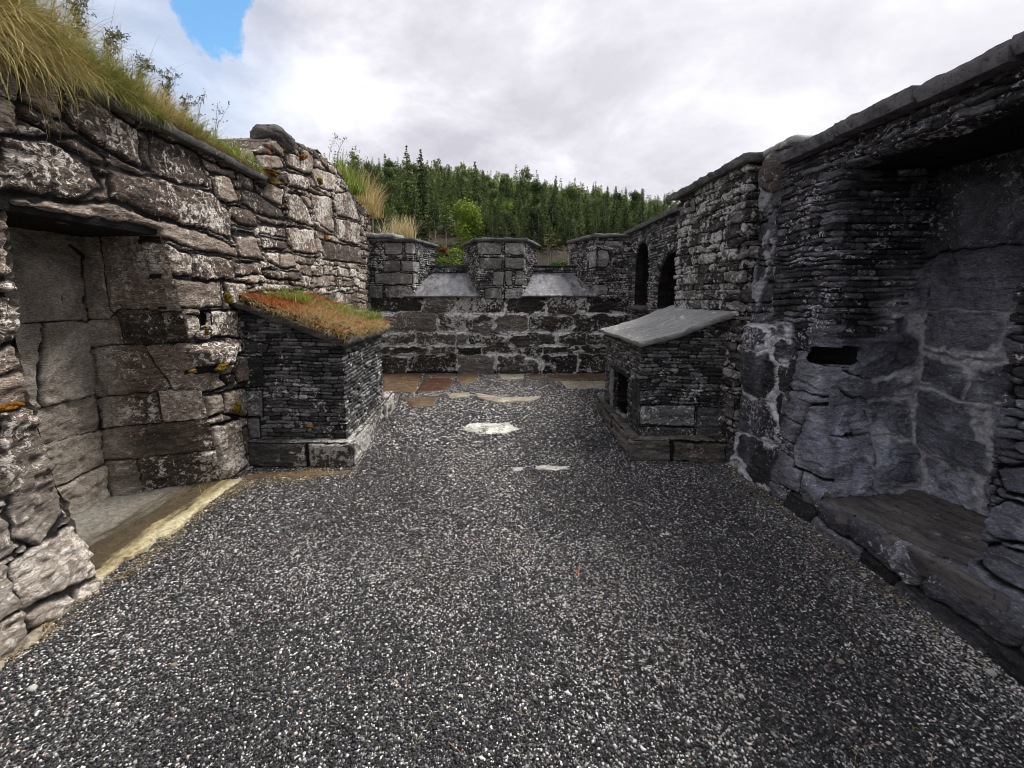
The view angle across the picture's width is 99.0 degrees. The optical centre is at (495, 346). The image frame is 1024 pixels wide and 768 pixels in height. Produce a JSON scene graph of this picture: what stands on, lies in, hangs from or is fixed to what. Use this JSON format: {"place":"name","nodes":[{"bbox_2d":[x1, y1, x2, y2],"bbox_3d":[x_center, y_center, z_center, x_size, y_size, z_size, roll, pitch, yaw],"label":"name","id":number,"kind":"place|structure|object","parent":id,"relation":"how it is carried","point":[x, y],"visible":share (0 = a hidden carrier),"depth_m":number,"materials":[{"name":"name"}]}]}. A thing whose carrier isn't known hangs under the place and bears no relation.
{"place":"outdoors","nodes":[
{"label":"outdoors","id":0,"kind":"place"},
{"bbox_2d":[370,204,598,264],"bbox_3d":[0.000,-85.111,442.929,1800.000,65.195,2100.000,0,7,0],"label":"terrain","id":1,"kind":"structure","parent":0,"point":[451,239],"depth_m":121.35,"materials":[{"name":"green plant"}]},
{"bbox_2d":[368,165,380,187],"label":"pine tree","id":2,"kind":"object","parent":1,"relation":"on","point":[376,173],"visible":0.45,"depth_m":128.15,"materials":[{"name":"green plant"}]},
{"bbox_2d":[373,191,389,231],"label":"spruce tree","id":3,"kind":"object","parent":1,"relation":"on","point":[382,221],"visible":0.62,"depth_m":104.74,"materials":[{"name":"green plant"}]},
{"bbox_2d":[381,166,395,221],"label":"pine tree","id":4,"kind":"object","parent":1,"relation":"on","point":[388,171],"visible":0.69,"depth_m":133.50,"materials":[{"name":"green plant"}]},
{"bbox_2d":[381,179,400,208],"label":"pine tree","id":5,"kind":"object","parent":1,"relation":"on","point":[393,185],"visible":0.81,"depth_m":107.66,"materials":[{"name":"green plant"}]},
{"bbox_2d":[385,193,398,232],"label":"spruce tree","id":6,"kind":"object","parent":1,"relation":"on","point":[393,210],"visible":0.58,"depth_m":98.17,"materials":[{"name":"green plant"}]},
{"bbox_2d":[383,200,408,231],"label":"birch tree","id":7,"kind":"object","parent":1,"relation":"on","point":[388,209],"visible":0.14,"depth_m":110.78,"materials":[{"name":"green plant"}]},
{"bbox_2d":[392,181,409,229],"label":"spruce tree","id":8,"kind":"object","parent":1,"relation":"on","point":[399,203],"visible":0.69,"depth_m":103.34,"materials":[{"name":"green plant"}]},
{"bbox_2d":[397,145,427,240],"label":"spruce tree","id":9,"kind":"object","parent":1,"relation":"on","point":[408,187],"visible":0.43,"depth_m":117.21,"materials":[{"name":"green plant"}]},
{"bbox_2d":[405,173,425,232],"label":"spruce tree","id":10,"kind":"object","parent":1,"relation":"on","point":[417,208],"visible":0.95,"depth_m":104.51,"materials":[{"name":"green plant"}]},
{"bbox_2d":[407,149,439,239],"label":"spruce tree","id":11,"kind":"object","parent":1,"relation":"on","point":[420,185],"visible":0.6,"depth_m":113.69,"materials":[{"name":"green plant"}]},
{"bbox_2d":[420,189,437,241],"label":"spruce tree","id":12,"kind":"object","parent":1,"relation":"on","point":[426,215],"visible":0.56,"depth_m":105.74,"materials":[{"name":"green plant"}]},
{"bbox_2d":[425,189,442,256],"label":"spruce tree","id":13,"kind":"object","parent":1,"relation":"on","point":[431,213],"visible":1,"depth_m":101.96,"materials":[{"name":"green plant"}]},
{"bbox_2d":[434,243,446,264],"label":"shrub","id":14,"kind":"object","parent":1,"relation":"on","point":[438,254],"visible":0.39,"depth_m":94.37,"materials":[{"name":"green plant"}]},
{"bbox_2d":[439,192,451,232],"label":"spruce tree","id":15,"kind":"object","parent":1,"relation":"on","point":[444,230],"visible":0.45,"depth_m":129.89,"materials":[{"name":"green plant"}]},
{"bbox_2d":[437,189,454,245],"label":"spruce tree","id":16,"kind":"object","parent":1,"relation":"on","point":[446,213],"visible":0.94,"depth_m":108.67,"materials":[{"name":"green plant"}]},
{"bbox_2d":[435,247,462,264],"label":"shrub","id":17,"kind":"object","parent":1,"relation":"on","point":[450,260],"visible":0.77,"depth_m":90.60,"materials":[{"name":"green plant"}]},
{"bbox_2d":[440,173,458,208],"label":"spruce tree","id":18,"kind":"object","parent":1,"relation":"on","point":[449,183],"visible":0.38,"depth_m":147.60,"materials":[{"name":"green plant"}]},
{"bbox_2d":[446,179,462,235],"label":"spruce tree","id":19,"kind":"object","parent":1,"relation":"on","point":[457,198],"visible":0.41,"depth_m":126.35,"materials":[{"name":"green plant"}]},
{"bbox_2d":[447,175,461,229],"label":"spruce tree","id":20,"kind":"object","parent":1,"relation":"on","point":[451,196],"visible":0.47,"depth_m":133.75,"materials":[{"name":"green plant"}]},
{"bbox_2d":[447,197,485,257],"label":"birch tree","id":21,"kind":"object","parent":1,"relation":"on","point":[465,209],"visible":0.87,"depth_m":97.00,"materials":[{"name":"green plant"}]},
{"bbox_2d":[456,161,487,231],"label":"spruce tree","id":22,"kind":"object","parent":1,"relation":"on","point":[473,189],"visible":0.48,"depth_m":116.59,"materials":[{"name":"green plant"}]},
{"bbox_2d":[479,171,489,207],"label":"spruce tree","id":23,"kind":"object","parent":1,"relation":"on","point":[484,189],"visible":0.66,"depth_m":133.38,"materials":[{"name":"green plant"}]},
{"bbox_2d":[480,205,491,237],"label":"spruce tree","id":24,"kind":"object","parent":1,"relation":"on","point":[485,231],"visible":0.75,"depth_m":98.78,"materials":[{"name":"green plant"}]},
{"bbox_2d":[485,209,496,237],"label":"spruce tree","id":25,"kind":"object","parent":1,"relation":"on","point":[492,232],"visible":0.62,"depth_m":98.47,"materials":[{"name":"green plant"}]},
{"bbox_2d":[487,188,499,223],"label":"pine tree","id":26,"kind":"object","parent":1,"relation":"on","point":[493,194],"visible":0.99,"depth_m":125.91,"materials":[{"name":"green plant"}]},
{"bbox_2d":[491,201,503,237],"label":"spruce tree","id":27,"kind":"object","parent":1,"relation":"on","point":[496,224],"visible":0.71,"depth_m":98.71,"materials":[{"name":"green plant"}]},
{"bbox_2d":[323,151,677,215],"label":"forest","id":28,"kind":"object","parent":1,"relation":"on","point":[464,175],"visible":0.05,"depth_m":213.89,"materials":[{"name":"green plant"}]},
{"bbox_2d":[497,212,507,237],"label":"spruce tree","id":29,"kind":"object","parent":1,"relation":"on","point":[502,228],"visible":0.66,"depth_m":99.00,"materials":[{"name":"green plant"}]},
{"bbox_2d":[499,209,510,228],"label":"pine tree","id":30,"kind":"object","parent":1,"relation":"on","point":[506,215],"visible":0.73,"depth_m":106.57,"materials":[{"name":"green plant"}]},
{"bbox_2d":[497,198,516,226],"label":"birch tree","id":31,"kind":"object","parent":1,"relation":"on","point":[508,206],"visible":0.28,"depth_m":128.82,"materials":[{"name":"green plant"}]},
{"bbox_2d":[503,176,512,202],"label":"spruce tree","id":32,"kind":"object","parent":1,"relation":"on","point":[507,187],"visible":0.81,"depth_m":145.61,"materials":[{"name":"green plant"}]},
{"bbox_2d":[506,209,517,237],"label":"spruce tree","id":33,"kind":"object","parent":1,"relation":"on","point":[509,225],"visible":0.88,"depth_m":99.83,"materials":[{"name":"green plant"}]},
{"bbox_2d":[507,190,528,236],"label":"spruce tree","id":34,"kind":"object","parent":1,"relation":"on","point":[520,208],"visible":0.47,"depth_m":103.35,"materials":[{"name":"green plant"}]},
{"bbox_2d":[519,213,529,238],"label":"spruce tree","id":35,"kind":"object","parent":1,"relation":"on","point":[525,231],"visible":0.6,"depth_m":98.06,"materials":[{"name":"green plant"}]},
{"bbox_2d":[526,205,541,240],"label":"pine tree","id":36,"kind":"object","parent":1,"relation":"on","point":[533,211],"visible":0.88,"depth_m":98.06,"materials":[{"name":"green plant"}]},
{"bbox_2d":[528,179,544,233],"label":"pine tree","id":37,"kind":"object","parent":1,"relation":"on","point":[535,196],"visible":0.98,"depth_m":120.66,"materials":[{"name":"green plant"}]},
{"bbox_2d":[532,208,545,264],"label":"spruce tree","id":38,"kind":"object","parent":1,"relation":"on","point":[540,235],"visible":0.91,"depth_m":97.23,"materials":[{"name":"green plant"}]},
{"bbox_2d":[539,189,547,239],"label":"spruce tree","id":39,"kind":"object","parent":1,"relation":"on","point":[543,208],"visible":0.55,"depth_m":127.91,"materials":[{"name":"green plant"}]},
{"bbox_2d":[543,216,556,263],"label":"spruce tree","id":40,"kind":"object","parent":1,"relation":"on","point":[549,240],"visible":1,"depth_m":97.97,"materials":[{"name":"green plant"}]},
{"bbox_2d":[543,187,561,262],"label":"spruce tree","id":41,"kind":"object","parent":1,"relation":"on","point":[554,222],"visible":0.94,"depth_m":99.42,"materials":[{"name":"green plant"}]},
{"bbox_2d":[549,176,562,245],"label":"spruce tree","id":42,"kind":"object","parent":1,"relation":"on","point":[555,195],"visible":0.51,"depth_m":119.88,"materials":[{"name":"green plant"}]},
{"bbox_2d":[549,214,564,258],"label":"spruce tree","id":43,"kind":"object","parent":1,"relation":"on","point":[556,236],"visible":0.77,"depth_m":100.03,"materials":[{"name":"green plant"}]},
{"bbox_2d":[555,205,571,260],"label":"spruce tree","id":44,"kind":"object","parent":1,"relation":"on","point":[564,221],"visible":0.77,"depth_m":98.86,"materials":[{"name":"green plant"}]},
{"bbox_2d":[559,210,574,261],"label":"spruce tree","id":45,"kind":"object","parent":1,"relation":"on","point":[568,233],"visible":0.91,"depth_m":97.52,"materials":[{"name":"green plant"}]},
{"bbox_2d":[560,183,580,260],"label":"pine tree","id":46,"kind":"object","parent":1,"relation":"on","point":[572,192],"visible":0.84,"depth_m":107.71,"materials":[{"name":"green plant"}]},
{"bbox_2d":[570,185,585,238],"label":"spruce tree","id":47,"kind":"object","parent":1,"relation":"on","point":[577,209],"visible":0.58,"depth_m":102.84,"materials":[{"name":"green plant"}]},
{"bbox_2d":[573,207,585,238],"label":"spruce tree","id":48,"kind":"object","parent":1,"relation":"on","point":[579,226],"visible":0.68,"depth_m":100.88,"materials":[{"name":"green plant"}]},
{"bbox_2d":[579,193,597,235],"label":"spruce tree","id":49,"kind":"object","parent":1,"relation":"on","point":[586,210],"visible":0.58,"depth_m":126.08,"materials":[{"name":"green plant"}]},
{"bbox_2d":[592,204,600,232],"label":"spruce tree","id":50,"kind":"object","parent":1,"relation":"on","point":[596,223],"visible":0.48,"depth_m":104.50,"materials":[{"name":"green plant"}]},
{"bbox_2d":[591,197,602,215],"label":"pine tree","id":51,"kind":"object","parent":1,"relation":"on","point":[596,201],"visible":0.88,"depth_m":132.77,"materials":[{"name":"green plant"}]},
{"bbox_2d":[596,206,608,233],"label":"spruce tree","id":52,"kind":"object","parent":1,"relation":"on","point":[603,223],"visible":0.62,"depth_m":98.43,"materials":[{"name":"green plant"}]},
{"bbox_2d":[608,187,622,233],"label":"spruce tree","id":53,"kind":"object","parent":1,"relation":"on","point":[615,205],"visible":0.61,"depth_m":106.07,"materials":[{"name":"green plant"}]},
{"bbox_2d":[613,190,634,231],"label":"spruce tree","id":54,"kind":"object","parent":1,"relation":"on","point":[626,205],"visible":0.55,"depth_m":99.57,"materials":[{"name":"green plant"}]},
{"bbox_2d":[620,208,629,232],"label":"spruce tree","id":55,"kind":"object","parent":1,"relation":"on","point":[624,222],"visible":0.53,"depth_m":97.88,"materials":[{"name":"green plant"}]},
{"bbox_2d":[628,191,639,210],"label":"pine tree","id":56,"kind":"object","parent":1,"relation":"on","point":[634,195],"visible":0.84,"depth_m":156.23,"materials":[{"name":"green plant"}]},
{"bbox_2d":[634,189,647,224],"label":"spruce tree","id":57,"kind":"object","parent":1,"relation":"on","point":[644,210],"visible":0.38,"depth_m":104.08,"materials":[{"name":"green plant"}]},
{"bbox_2d":[649,200,660,218],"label":"pine tree","id":58,"kind":"object","parent":1,"relation":"on","point":[656,208],"visible":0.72,"depth_m":124.76,"materials":[{"name":"green plant"}]},
{"bbox_2d":[0,373,1023,767],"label":"ground","id":59,"kind":"structure","parent":0,"point":[470,655],"depth_m":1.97,"materials":[{"name":"grey gravel"}]},
{"bbox_2d":[23,625,43,648],"bbox_3d":[-2.176,1.359,2.036,0.099,0.046,0.195,-6,9,-41],"label":"flagstone","id":60,"kind":"object","parent":59,"relation":"on","point":[34,632],"visible":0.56,"depth_m":2.03,"materials":[{"name":"beige stone"}]},
{"bbox_2d":[0,41,371,660],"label":"stone wall","id":61,"kind":"structure","parent":59,"relation":"on","point":[131,253],"depth_m":3.15,"materials":[{"name":"stone"}]},
{"bbox_2d":[0,401,24,411],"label":"moss clump","id":62,"kind":"object","parent":61,"relation":"attached to","point":[13,405],"visible":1,"depth_m":2.03,"materials":[{"name":"orange plant"}]},
{"bbox_2d":[63,0,96,41],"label":"weed plant","id":63,"kind":"object","parent":61,"relation":"on","point":[80,4],"visible":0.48,"depth_m":2.87,"materials":[{"name":"green plant"}]},
{"bbox_2d":[0,0,181,150],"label":"hanging grass","id":64,"kind":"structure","parent":61,"relation":"hanging from","point":[37,50],"depth_m":2.12,"materials":[{"name":"green plant"}]},
{"bbox_2d":[214,363,228,371],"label":"moss clump","id":65,"kind":"object","parent":61,"relation":"attached to","point":[219,367],"visible":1,"depth_m":3.49,"materials":[{"name":"yellow plant"}]},
{"bbox_2d":[170,118,281,184],"bbox_3d":[-2.317,-1.661,3.800,0.259,0.156,1.641,0,7,0],"label":"moss","id":66,"kind":"object","parent":61,"relation":"on","point":[247,164],"visible":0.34,"depth_m":3.59,"materials":[{"name":"plant"}]},
{"bbox_2d":[262,168,278,176],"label":"moss clump","id":67,"kind":"object","parent":66,"relation":"on","point":[272,172],"visible":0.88,"depth_m":4.30,"materials":[{"name":"brown plant"}]},
{"bbox_2d":[232,401,241,413],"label":"moss clump","id":68,"kind":"object","parent":61,"relation":"on","point":[237,409],"visible":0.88,"depth_m":3.83,"materials":[{"name":"plant"}]},
{"bbox_2d":[327,148,371,195],"bbox_3d":[-2.374,-2.828,7.203,0.651,0.517,1.357,0,7,0],"label":"grass tuft","id":69,"kind":"object","parent":61,"relation":"on","point":[352,184],"visible":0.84,"depth_m":7.17,"materials":[{"name":"green plant"}]},
{"bbox_2d":[347,160,392,218],"bbox_3d":[-2.414,-2.946,8.279,0.904,0.862,1.872,0,7,0],"label":"grass tuft","id":70,"kind":"object","parent":61,"relation":"on","point":[371,205],"visible":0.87,"depth_m":8.32,"materials":[{"name":"plant"}]},
{"bbox_2d":[180,464,374,496],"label":"plant litter","id":71,"kind":"object","parent":59,"relation":"on","point":[273,478],"visible":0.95,"depth_m":3.73,"materials":[{"name":"plant"}]},
{"bbox_2d":[252,470,356,478],"bbox_3d":[-1.708,1.133,3.891,0.923,0.042,0.142,-1,7,-8],"label":"flagstone","id":72,"kind":"object","parent":59,"relation":"on","point":[314,473],"visible":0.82,"depth_m":3.87,"materials":[{"name":"brown stone"}]},
{"bbox_2d":[232,302,394,466],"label":"slate block","id":73,"kind":"structure","parent":59,"relation":"on","point":[329,388],"depth_m":4.05,"materials":[{"name":"stone"}]},
{"bbox_2d":[239,290,391,342],"bbox_3d":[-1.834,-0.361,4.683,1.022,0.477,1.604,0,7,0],"label":"turf","id":74,"kind":"structure","parent":73,"relation":"on","point":[246,300],"depth_m":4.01,"materials":[{"name":"plant"}]},
{"bbox_2d":[257,281,323,303],"bbox_3d":[-2.090,-0.554,4.445,0.529,0.268,0.883,2,7,18],"label":"grass tuft","id":75,"kind":"object","parent":74,"relation":"on","point":[294,296],"visible":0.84,"depth_m":4.48,"materials":[{"name":"green plant"}]},
{"bbox_2d":[318,297,388,321],"bbox_3d":[-1.663,-0.423,4.927,0.467,0.318,1.026,7,10,43],"label":"grass tuft","id":76,"kind":"object","parent":74,"relation":"on","point":[346,309],"visible":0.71,"depth_m":4.97,"materials":[{"name":"green plant"}]},
{"bbox_2d":[382,373,422,392],"bbox_3d":[-1.787,0.637,7.893,0.829,0.051,1.844,-1,7,-6],"label":"flagstone","id":77,"kind":"object","parent":59,"relation":"on","point":[410,385],"visible":0.69,"depth_m":7.80,"materials":[{"name":"brown stone"}]},
{"bbox_2d":[404,397,436,407],"bbox_3d":[-1.075,0.816,6.446,0.499,0.049,0.567,-2,7,-19],"label":"flagstone","id":78,"kind":"object","parent":59,"relation":"on","point":[418,402],"visible":0.92,"depth_m":6.43,"materials":[{"name":"brown stone"}]},
{"bbox_2d":[416,378,452,392],"bbox_3d":[-1.046,0.672,7.624,0.601,0.048,1.117,0,7,0],"label":"flagstone","id":79,"kind":"object","parent":59,"relation":"on","point":[443,385],"visible":0.94,"depth_m":7.56,"materials":[{"name":"brown stone"}]},
{"bbox_2d":[424,373,455,378],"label":"flagstone","id":80,"kind":"object","parent":59,"relation":"on","point":[453,375],"visible":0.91,"depth_m":8.46,"materials":[{"name":"brown stone"}]},
{"bbox_2d":[449,392,469,397],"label":"flagstone","id":81,"kind":"object","parent":59,"relation":"on","point":[459,395],"visible":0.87,"depth_m":6.83,"materials":[{"name":"beige stone"}]},
{"bbox_2d":[458,374,476,383],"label":"flagstone","id":82,"kind":"object","parent":59,"relation":"on","point":[471,378],"visible":0.88,"depth_m":8.16,"materials":[{"name":"brown stone"}]},
{"bbox_2d":[462,422,518,434],"bbox_3d":[-0.065,0.973,5.186,0.688,0.044,0.486,0,7,0],"label":"flat rock","id":83,"kind":"object","parent":59,"relation":"on","point":[508,428],"visible":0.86,"depth_m":5.16,"materials":[{"name":"white stone"}]},
{"bbox_2d":[3,472,989,663],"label":"plant litter","id":84,"kind":"object","parent":59,"relation":"on","point":[253,480],"visible":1,"depth_m":2.46,"materials":[{"name":"plant"}]},
{"bbox_2d":[366,233,631,373],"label":"battlement wall","id":85,"kind":"structure","parent":59,"relation":"on","point":[507,305],"depth_m":8.67,"materials":[{"name":"stone"}]},
{"bbox_2d":[372,214,420,237],"bbox_3d":[-2.036,-2.486,9.053,1.202,0.631,0.729,0,7,0],"label":"grass tuft","id":86,"kind":"object","parent":85,"relation":"on","point":[408,233],"visible":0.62,"depth_m":9.04,"materials":[{"name":"plant"}]},
{"bbox_2d":[475,393,539,402],"bbox_3d":[0.117,0.792,6.591,1.053,0.062,0.485,2,7,13],"label":"flagstone","id":87,"kind":"object","parent":59,"relation":"on","point":[495,399],"visible":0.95,"depth_m":6.57,"materials":[{"name":"beige stone"}]},
{"bbox_2d":[499,374,523,379],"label":"flagstone","id":88,"kind":"object","parent":59,"relation":"on","point":[511,376],"visible":0.88,"depth_m":8.36,"materials":[{"name":"beige stone"}]},
{"bbox_2d":[536,465,569,470],"bbox_3d":[0.527,1.119,4.012,0.331,0.040,0.123,0,7,0],"label":"flat rock","id":89,"kind":"object","parent":59,"relation":"on","point":[546,467],"visible":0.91,"depth_m":4.00,"materials":[{"name":"white stone"}]},
{"bbox_2d":[546,374,605,380],"bbox_3d":[1.559,0.583,8.344,1.205,0.050,0.642,0,7,0],"label":"flagstone","id":90,"kind":"object","parent":59,"relation":"on","point":[557,377],"visible":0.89,"depth_m":8.26,"materials":[{"name":"brown stone"}]},
{"bbox_2d":[560,381,604,388],"bbox_3d":[1.581,0.669,7.639,0.862,0.049,0.679,0,7,0],"label":"flagstone","id":91,"kind":"object","parent":59,"relation":"on","point":[588,384],"visible":0.87,"depth_m":7.62,"materials":[{"name":"beige stone"}]},
{"bbox_2d":[623,205,679,321],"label":"arched wall","id":92,"kind":"structure","parent":59,"relation":"on","point":[652,280],"depth_m":7.25,"materials":[{"name":"stone"}]},
{"bbox_2d":[596,305,734,462],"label":"slate block","id":93,"kind":"structure","parent":59,"relation":"on","point":[661,398],"depth_m":4.25,"materials":[{"name":"stone"}]},
{"bbox_2d":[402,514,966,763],"bbox_3d":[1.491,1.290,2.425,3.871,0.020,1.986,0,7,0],"label":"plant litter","id":94,"kind":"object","parent":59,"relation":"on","point":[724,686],"visible":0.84,"depth_m":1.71,"materials":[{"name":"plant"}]},
{"bbox_2d":[667,152,764,453],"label":"stone wall","id":95,"kind":"structure","parent":59,"relation":"on","point":[719,226],"depth_m":4.18,"materials":[{"name":"stone"}]},
{"bbox_2d":[725,31,1023,685],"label":"stone wall","id":96,"kind":"structure","parent":59,"relation":"on","point":[880,428],"depth_m":2.88,"materials":[{"name":"grey stone"}]},
{"bbox_2d":[30,0,1023,206],"label":"sky","id":97,"kind":"structure","parent":0,"point":[655,97],"materials":[{"name":"white"}]},
{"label":"turf","id":98,"kind":"object","parent":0,"visible":0},
{"bbox_2d":[97,26,130,64],"bbox_3d":[-2.705,-2.081,3.106,0.199,0.382,0.183,-6,9,-39],"label":"weed plant","id":99,"kind":"object","parent":98,"relation":"on","point":[118,32],"visible":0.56,"depth_m":3.07,"materials":[{"name":"green plant"}]},
{"bbox_2d":[0,0,272,180],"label":"grass","id":100,"kind":"structure","parent":98,"relation":"on","point":[181,122],"depth_m":2.53,"materials":[{"name":"green plant"}]},
{"bbox_2d":[128,50,161,85],"bbox_3d":[-2.672,-2.047,3.336,0.157,0.321,0.224,5,9,37],"label":"weed plant","id":101,"kind":"object","parent":98,"relation":"on","point":[149,66],"visible":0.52,"depth_m":3.31,"materials":[{"name":"green plant"}]},
{"bbox_2d":[157,66,182,98],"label":"weed plant","id":102,"kind":"object","parent":98,"relation":"on","point":[168,81],"visible":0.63,"depth_m":3.50,"materials":[{"name":"green plant"}]},
{"bbox_2d":[176,93,197,114],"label":"weed plant","id":103,"kind":"object","parent":98,"relation":"on","point":[185,104],"visible":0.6,"depth_m":3.63,"materials":[{"name":"green plant"}]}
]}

